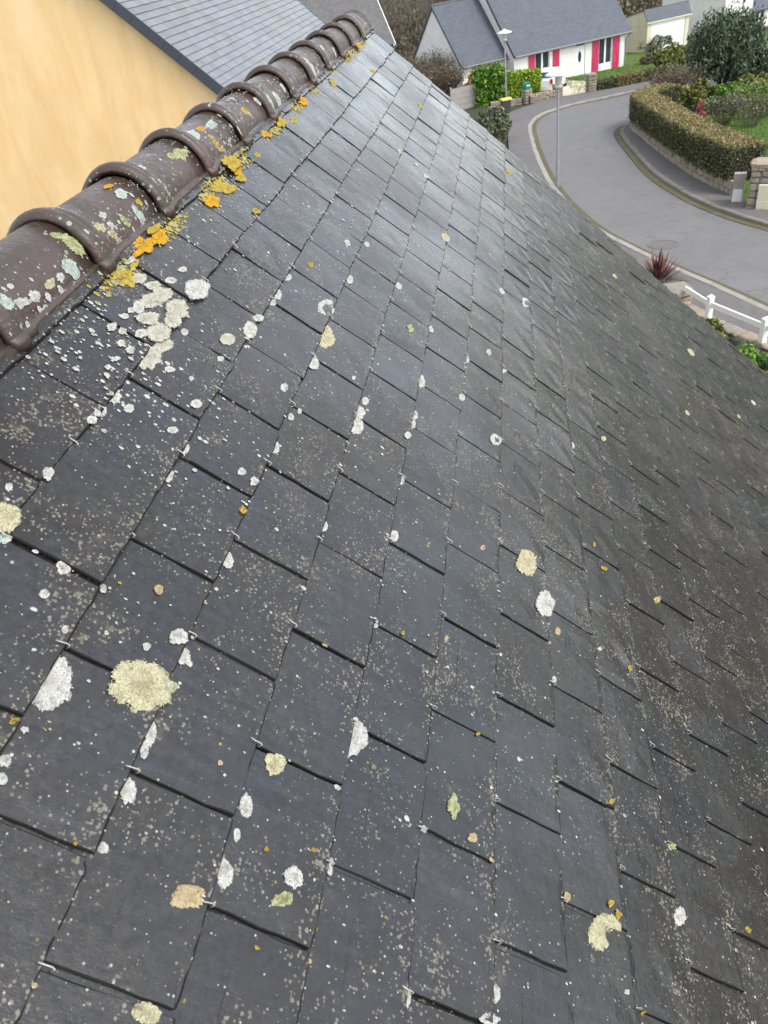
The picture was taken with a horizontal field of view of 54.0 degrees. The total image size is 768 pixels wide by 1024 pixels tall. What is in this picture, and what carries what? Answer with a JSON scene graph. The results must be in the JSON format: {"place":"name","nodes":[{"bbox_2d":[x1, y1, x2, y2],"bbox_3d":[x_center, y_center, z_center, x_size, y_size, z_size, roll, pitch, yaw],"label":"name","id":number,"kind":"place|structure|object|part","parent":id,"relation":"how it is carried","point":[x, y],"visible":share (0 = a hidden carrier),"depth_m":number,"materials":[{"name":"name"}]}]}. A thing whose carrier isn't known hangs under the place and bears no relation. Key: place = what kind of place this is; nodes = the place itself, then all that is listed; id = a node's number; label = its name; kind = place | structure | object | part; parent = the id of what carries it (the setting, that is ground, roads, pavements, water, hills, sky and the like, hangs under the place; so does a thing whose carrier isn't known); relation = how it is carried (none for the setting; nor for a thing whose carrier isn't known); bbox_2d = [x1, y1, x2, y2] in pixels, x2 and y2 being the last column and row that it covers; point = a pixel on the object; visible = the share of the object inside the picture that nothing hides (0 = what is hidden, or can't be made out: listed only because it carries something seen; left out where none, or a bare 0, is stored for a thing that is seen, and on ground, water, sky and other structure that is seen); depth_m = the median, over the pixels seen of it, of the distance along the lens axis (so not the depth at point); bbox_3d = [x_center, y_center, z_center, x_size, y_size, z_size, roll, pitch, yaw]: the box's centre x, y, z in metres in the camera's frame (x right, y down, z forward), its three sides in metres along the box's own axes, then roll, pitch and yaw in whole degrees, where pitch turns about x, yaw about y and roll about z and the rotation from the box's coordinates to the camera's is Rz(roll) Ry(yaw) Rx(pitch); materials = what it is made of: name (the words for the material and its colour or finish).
{"place":"outdoors","nodes":[
{"label":"outdoors","id":0,"kind":"place"},
{"bbox_2d":[541,81,585,95],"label":"driveway","id":1,"kind":"structure","parent":0,"point":[567,90],"depth_m":49.97,"materials":[{"name":"beige concrete"}]},
{"bbox_2d":[541,66,567,90],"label":"parked car","id":2,"kind":"object","parent":1,"relation":"on","point":[547,83],"visible":0.45,"depth_m":49.64,"materials":[{"name":"white paint"}]},
{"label":"rear window","id":3,"kind":"part","parent":2,"relation":"part of","materials":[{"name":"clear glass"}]},
{"bbox_2d":[379,0,767,230],"bbox_3d":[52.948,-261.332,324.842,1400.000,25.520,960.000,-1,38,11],"label":"ground","id":4,"kind":"structure","parent":0,"point":[472,112],"depth_m":62.16,"materials":[{"name":"green plant"}]},
{"bbox_2d":[0,0,324,239],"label":"yellow house","id":5,"kind":"structure","parent":4,"relation":"on","point":[87,87],"depth_m":12.63,"materials":[{"name":"stone"}]},
{"bbox_2d":[299,0,395,46],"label":"grey roofed house","id":6,"kind":"structure","parent":4,"relation":"on","point":[325,11],"depth_m":65.37,"materials":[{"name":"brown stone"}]},
{"bbox_2d":[0,9,767,1023],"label":"slate roofed house","id":7,"kind":"structure","parent":4,"relation":"on","point":[382,531],"depth_m":1.42,"materials":[{"name":"stone"}]},
{"bbox_2d":[404,45,462,76],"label":"bare shrub","id":8,"kind":"object","parent":4,"relation":"on","point":[415,64],"visible":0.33,"depth_m":53.94,"materials":[{"name":"brown plant"}]},
{"bbox_2d":[415,54,470,96],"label":"bare shrub","id":9,"kind":"object","parent":4,"relation":"on","point":[446,79],"visible":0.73,"depth_m":50.75,"materials":[{"name":"brown plant"}]},
{"bbox_2d":[450,84,477,108],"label":"board fence","id":10,"kind":"object","parent":4,"relation":"on","point":[463,95],"visible":0.76,"depth_m":48.31,"materials":[{"name":"grey wood"}]},
{"bbox_2d":[462,75,471,102],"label":"orange shrub","id":11,"kind":"object","parent":4,"relation":"on","point":[469,82],"visible":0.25,"depth_m":50.10,"materials":[{"name":"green plant"}]},
{"bbox_2d":[469,61,509,106],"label":"laurel hedge","id":12,"kind":"object","parent":4,"relation":"on","point":[488,80],"visible":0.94,"depth_m":47.98,"materials":[{"name":"green plant"}]},
{"bbox_2d":[473,105,512,141],"bbox_3d":[5.364,-19.041,37.186,2.018,1.882,2.015,-1,38,11],"label":"olive shrub","id":13,"kind":"object","parent":4,"relation":"on","point":[496,121],"visible":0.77,"depth_m":36.62,"materials":[{"name":"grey plant"}]},
{"bbox_2d":[497,29,511,96],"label":"street lamp","id":14,"kind":"object","parent":4,"relation":"on","point":[503,32],"visible":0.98,"depth_m":46.28,"materials":[{"name":"metal"}]},
{"bbox_2d":[499,97,511,110],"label":"wheeled bin","id":15,"kind":"object","parent":4,"relation":"on","point":[505,102],"visible":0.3,"depth_m":44.79,"materials":[{"name":"grey plastic"}]},
{"bbox_2d":[490,98,521,106],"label":"garden wall","id":16,"kind":"structure","parent":4,"relation":"on","point":[516,102],"depth_m":47.09,"materials":[{"name":"stone"}]},
{"bbox_2d":[378,0,662,60],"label":"winter scrub","id":17,"kind":"object","parent":4,"relation":"on","point":[392,8],"visible":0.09,"depth_m":87.07,"materials":[{"name":"brown plant"}]},
{"bbox_2d":[412,0,632,94],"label":"white house","id":18,"kind":"structure","parent":4,"relation":"on","point":[577,37],"depth_m":53.95,"materials":[{"name":"stone"}]},
{"bbox_2d":[535,51,548,69],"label":"window","id":19,"kind":"structure","parent":18,"relation":"in","point":[541,59],"depth_m":53.97,"materials":[{"name":"glass"}]},
{"bbox_2d":[575,45,584,75],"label":"door","id":20,"kind":"structure","parent":18,"relation":"in","point":[579,51],"depth_m":55.06,"materials":[{"name":"white paint"}]},
{"bbox_2d":[598,37,611,70],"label":"window","id":21,"kind":"structure","parent":18,"relation":"in","point":[605,45],"depth_m":55.58,"materials":[{"name":"white paint"}]},
{"bbox_2d":[504,67,542,98],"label":"conifer hedge","id":22,"kind":"object","parent":4,"relation":"on","point":[520,77],"visible":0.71,"depth_m":48.15,"materials":[{"name":"green plant"}]},
{"bbox_2d":[521,88,531,103],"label":"gate pillar","id":23,"kind":"structure","parent":4,"relation":"on","point":[525,94],"depth_m":46.90,"materials":[{"name":"stone"}]},
{"bbox_2d":[522,82,530,88],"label":"letter box","id":24,"kind":"object","parent":23,"relation":"on","point":[526,85],"visible":1,"depth_m":46.63,"materials":[{"name":"green plastic"}]},
{"bbox_2d":[529,90,555,103],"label":"garden wall","id":25,"kind":"structure","parent":4,"relation":"on","point":[538,97],"depth_m":47.08,"materials":[{"name":"stone"}]},
{"bbox_2d":[552,83,562,96],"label":"gate pillar","id":26,"kind":"structure","parent":4,"relation":"on","point":[560,90],"depth_m":47.31,"materials":[{"name":"stone"}]},
{"bbox_2d":[545,68,571,187],"bbox_3d":[6.365,-13.906,27.558,0.944,4.130,0.944,-1,38,11],"label":"street lamp","id":27,"kind":"object","parent":4,"relation":"on","point":[557,73],"visible":0.98,"depth_m":26.61,"materials":[{"name":"metal"}]},
{"bbox_2d":[585,72,596,92],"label":"gate pillar","id":28,"kind":"structure","parent":4,"relation":"on","point":[591,83],"depth_m":47.13,"materials":[{"name":"stone"}]},
{"bbox_2d":[528,90,767,310],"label":"kerb","id":29,"kind":"structure","parent":4,"relation":"on","point":[642,252],"depth_m":22.57,"materials":[{"name":"concrete"}]},
{"bbox_2d":[626,0,691,52],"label":"garage","id":30,"kind":"structure","parent":4,"relation":"on","point":[646,25],"depth_m":61.52,"materials":[{"name":"white paint"}]},
{"bbox_2d":[650,16,685,48],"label":"garage door","id":31,"kind":"structure","parent":30,"relation":"in","point":[675,27],"depth_m":61.73,"materials":[{"name":"white paint"}]},
{"bbox_2d":[642,247,690,281],"bbox_3d":[7.012,-6.077,19.226,1.478,1.238,1.567,-21,39,-15],"label":"cordyline","id":32,"kind":"object","parent":4,"relation":"on","point":[657,269],"visible":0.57,"depth_m":19.09,"materials":[{"name":"red plant"}]},
{"bbox_2d":[642,61,709,91],"bbox_3d":[15.453,-23.125,40.445,3.254,2.151,3.048,-22,39,-16],"label":"bare shrub","id":33,"kind":"object","parent":4,"relation":"on","point":[676,76],"visible":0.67,"depth_m":39.93,"materials":[{"name":"brown plant"}]},
{"bbox_2d":[664,281,692,301],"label":"wall pier","id":34,"kind":"structure","parent":4,"relation":"on","point":[676,288],"depth_m":16.96,"materials":[{"name":"stone"}]},
{"bbox_2d":[630,121,732,194],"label":"retaining wall","id":35,"kind":"structure","parent":4,"relation":"on","point":[725,186],"depth_m":27.66,"materials":[{"name":"stone"}]},
{"bbox_2d":[627,82,767,182],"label":"clipped hedge","id":36,"kind":"object","parent":35,"relation":"on","point":[661,115],"visible":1,"depth_m":27.48,"materials":[{"name":"green plant"}]},
{"bbox_2d":[614,124,767,230],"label":"gutter moss","id":37,"kind":"object","parent":4,"relation":"on","point":[640,164],"visible":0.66,"depth_m":26.45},
{"bbox_2d":[620,106,767,226],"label":"kerb","id":38,"kind":"structure","parent":4,"relation":"on","point":[669,182],"depth_m":25.76,"materials":[{"name":"grey concrete"}]},
{"bbox_2d":[662,0,767,34],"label":"white house","id":39,"kind":"structure","parent":4,"relation":"on","point":[698,7],"depth_m":66.75,"materials":[{"name":"paint"}]},
{"bbox_2d":[756,10,764,21],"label":"window","id":40,"kind":"structure","parent":39,"relation":"in","point":[760,14],"depth_m":67.12,"materials":[{"name":"white paint"}]},
{"bbox_2d":[683,0,767,85],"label":"evergreen shrub","id":41,"kind":"object","parent":4,"relation":"on","point":[725,43],"visible":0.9,"depth_m":40.32,"materials":[{"name":"green plant"}]},
{"bbox_2d":[683,302,767,353],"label":"garden wall","id":42,"kind":"structure","parent":4,"relation":"on","point":[737,335],"depth_m":15.35,"materials":[{"name":"stone"}]},
{"bbox_2d":[684,286,767,342],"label":"white fence","id":43,"kind":"object","parent":42,"relation":"on","point":[711,305],"visible":0.9,"depth_m":15.44,"materials":[{"name":"paint"}]},
{"bbox_2d":[730,172,746,201],"bbox_3d":[11.203,-10.192,23.822,0.340,1.000,0.270,10,41,24],"label":"meter cabinet","id":44,"kind":"object","parent":4,"relation":"on","point":[739,180],"visible":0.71,"depth_m":23.68,"materials":[{"name":"grey plastic"}]},
{"bbox_3d":[11.176,-9.982,23.845,0.280,0.450,0.028,10,41,24],"label":"door","id":45,"kind":"part","parent":44,"relation":"part of","materials":[{"name":"white paint"}]},
{"bbox_2d":[729,44,767,81],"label":"evergreen shrub","id":46,"kind":"object","parent":4,"relation":"on","point":[754,64],"visible":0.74,"depth_m":39.73,"materials":[{"name":"green plant"}]},
{"bbox_2d":[730,75,767,117],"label":"bare shrub","id":47,"kind":"object","parent":4,"relation":"on","point":[758,92],"visible":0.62,"depth_m":34.26,"materials":[{"name":"green plant"}]},
{"bbox_2d":[738,338,761,348],"bbox_3d":[7.121,-3.089,14.774,0.679,0.710,0.655,-1,38,11],"label":"daffodil clump","id":48,"kind":"object","parent":4,"relation":"on","point":[748,343],"visible":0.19,"depth_m":14.73,"materials":[{"name":"green plant"}]},
{"bbox_2d":[746,157,767,209],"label":"gate pillar","id":49,"kind":"structure","parent":4,"relation":"on","point":[757,197],"depth_m":22.73,"materials":[{"name":"stone"}]},
{"bbox_2d":[757,355,767,370],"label":"daffodil clump","id":50,"kind":"object","parent":4,"relation":"on","point":[765,367],"visible":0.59,"depth_m":14.13,"materials":[{"name":"green plant"}]},
{"bbox_2d":[567,63,686,92],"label":"grass","id":51,"kind":"structure","parent":0,"point":[615,68],"depth_m":53.99,"materials":[{"name":"green plant"}]},
{"bbox_2d":[508,74,767,338],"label":"pavement","id":52,"kind":"structure","parent":0,"point":[519,144],"depth_m":32.81,"materials":[{"name":"concrete"}]},
{"bbox_2d":[536,75,767,302],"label":"road","id":53,"kind":"structure","parent":0,"point":[605,182],"depth_m":25.35,"materials":[{"name":"grey asphalt"}]},
{"bbox_2d":[532,74,767,305],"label":"gutter moss","id":54,"kind":"object","parent":53,"relation":"on","point":[551,174],"visible":0.6,"depth_m":26.10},
{"bbox_2d":[648,240,679,248],"bbox_3d":[8.057,-7.712,21.698,0.880,0.016,0.880,-1,35,11],"label":"manhole cover","id":55,"kind":"object","parent":53,"relation":"on","point":[663,244],"visible":0.98,"depth_m":21.67,"materials":[{"name":"metal"}]},
{"bbox_2d":[568,38,767,80],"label":"lawn","id":56,"kind":"structure","parent":0,"point":[632,58],"depth_m":55.69,"materials":[{"name":"green plant"}]},
{"bbox_2d":[612,70,645,86],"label":"hedge","id":57,"kind":"object","parent":56,"relation":"on","point":[626,74],"visible":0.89,"depth_m":48.18,"materials":[{"name":"brown plant"}]},
{"bbox_2d":[596,62,678,90],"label":"hedge","id":58,"kind":"object","parent":56,"relation":"on","point":[606,83],"visible":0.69,"depth_m":48.13,"materials":[{"name":"green plant"}]},
{"bbox_2d":[639,53,653,63],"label":"heather","id":59,"kind":"object","parent":56,"relation":"on","point":[648,59],"visible":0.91,"depth_m":55.40,"materials":[{"name":"brown plant"}]},
{"bbox_2d":[640,34,672,52],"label":"round shrub","id":60,"kind":"object","parent":56,"relation":"on","point":[657,44],"visible":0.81,"depth_m":61.22,"materials":[{"name":"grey plant"}]},
{"bbox_2d":[652,40,686,67],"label":"rhododendron","id":61,"kind":"object","parent":56,"relation":"on","point":[671,53],"visible":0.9,"depth_m":50.70,"materials":[{"name":"green plant"}]},
{"bbox_2d":[624,124,767,220],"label":"pavement","id":62,"kind":"structure","parent":0,"point":[664,166],"depth_m":26.72,"materials":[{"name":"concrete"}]},
{"bbox_2d":[691,100,767,201],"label":"lawn garden","id":63,"kind":"object","parent":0,"point":[746,188],"visible":0.03,"depth_m":33.54,"materials":[{"name":"plant"}]},
{"bbox_2d":[678,76,718,111],"bbox_3d":[15.642,-20.721,37.505,2.218,1.665,2.011,-33,43,-27],"label":"rhododendron","id":64,"kind":"object","parent":63,"relation":"on","point":[696,91],"visible":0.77,"depth_m":37.05,"materials":[{"name":"green plant"}]},
{"bbox_2d":[695,101,710,116],"bbox_3d":[14.985,-18.710,35.268,0.782,0.960,0.718,-1,38,11],"label":"flowering shrub","id":65,"kind":"object","parent":63,"relation":"on","point":[700,111],"visible":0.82,"depth_m":35.15,"materials":[{"name":"pink plant"}]},
{"bbox_2d":[708,81,740,107],"bbox_3d":[16.522,-20.124,36.582,1.543,1.455,1.571,-1,38,11],"label":"laurel shrub","id":66,"kind":"object","parent":63,"relation":"on","point":[722,89],"visible":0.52,"depth_m":36.17,"materials":[{"name":"green plant"}]},
{"bbox_2d":[702,88,748,125],"bbox_3d":[15.404,-18.333,34.123,1.953,1.529,2.078,-1,38,11],"label":"bare shrub","id":67,"kind":"object","parent":63,"relation":"on","point":[724,105],"visible":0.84,"depth_m":33.92,"materials":[{"name":"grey plant"}]},
{"bbox_2d":[707,103,767,184],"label":"grass garden","id":68,"kind":"object","parent":63,"relation":"on","point":[752,134],"depth_m":33.23,"materials":[{"name":"plant"}]},
{"bbox_2d":[728,93,767,127],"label":"bare shrub","id":69,"kind":"object","parent":63,"relation":"on","point":[744,107],"visible":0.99,"depth_m":32.88,"materials":[{"name":"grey plant"}]},
{"bbox_2d":[735,71,767,101],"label":"rhododendron","id":70,"kind":"object","parent":63,"relation":"on","point":[747,77],"visible":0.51,"depth_m":37.64,"materials":[{"name":"green plant"}]},
{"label":"lawn front","id":71,"kind":"structure","parent":0,"visible":0},
{"bbox_2d":[701,316,728,340],"bbox_3d":[6.656,-3.666,15.608,0.895,0.532,1.751,-1,38,11],"label":"ground cover","id":72,"kind":"object","parent":71,"relation":"on","point":[714,323],"visible":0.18,"depth_m":15.57,"materials":[{"name":"green plant"}]},
{"bbox_2d":[737,344,767,374],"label":"ground cover","id":73,"kind":"object","parent":71,"relation":"on","point":[750,351],"visible":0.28,"depth_m":14.24,"materials":[{"name":"green plant"}]}
]}

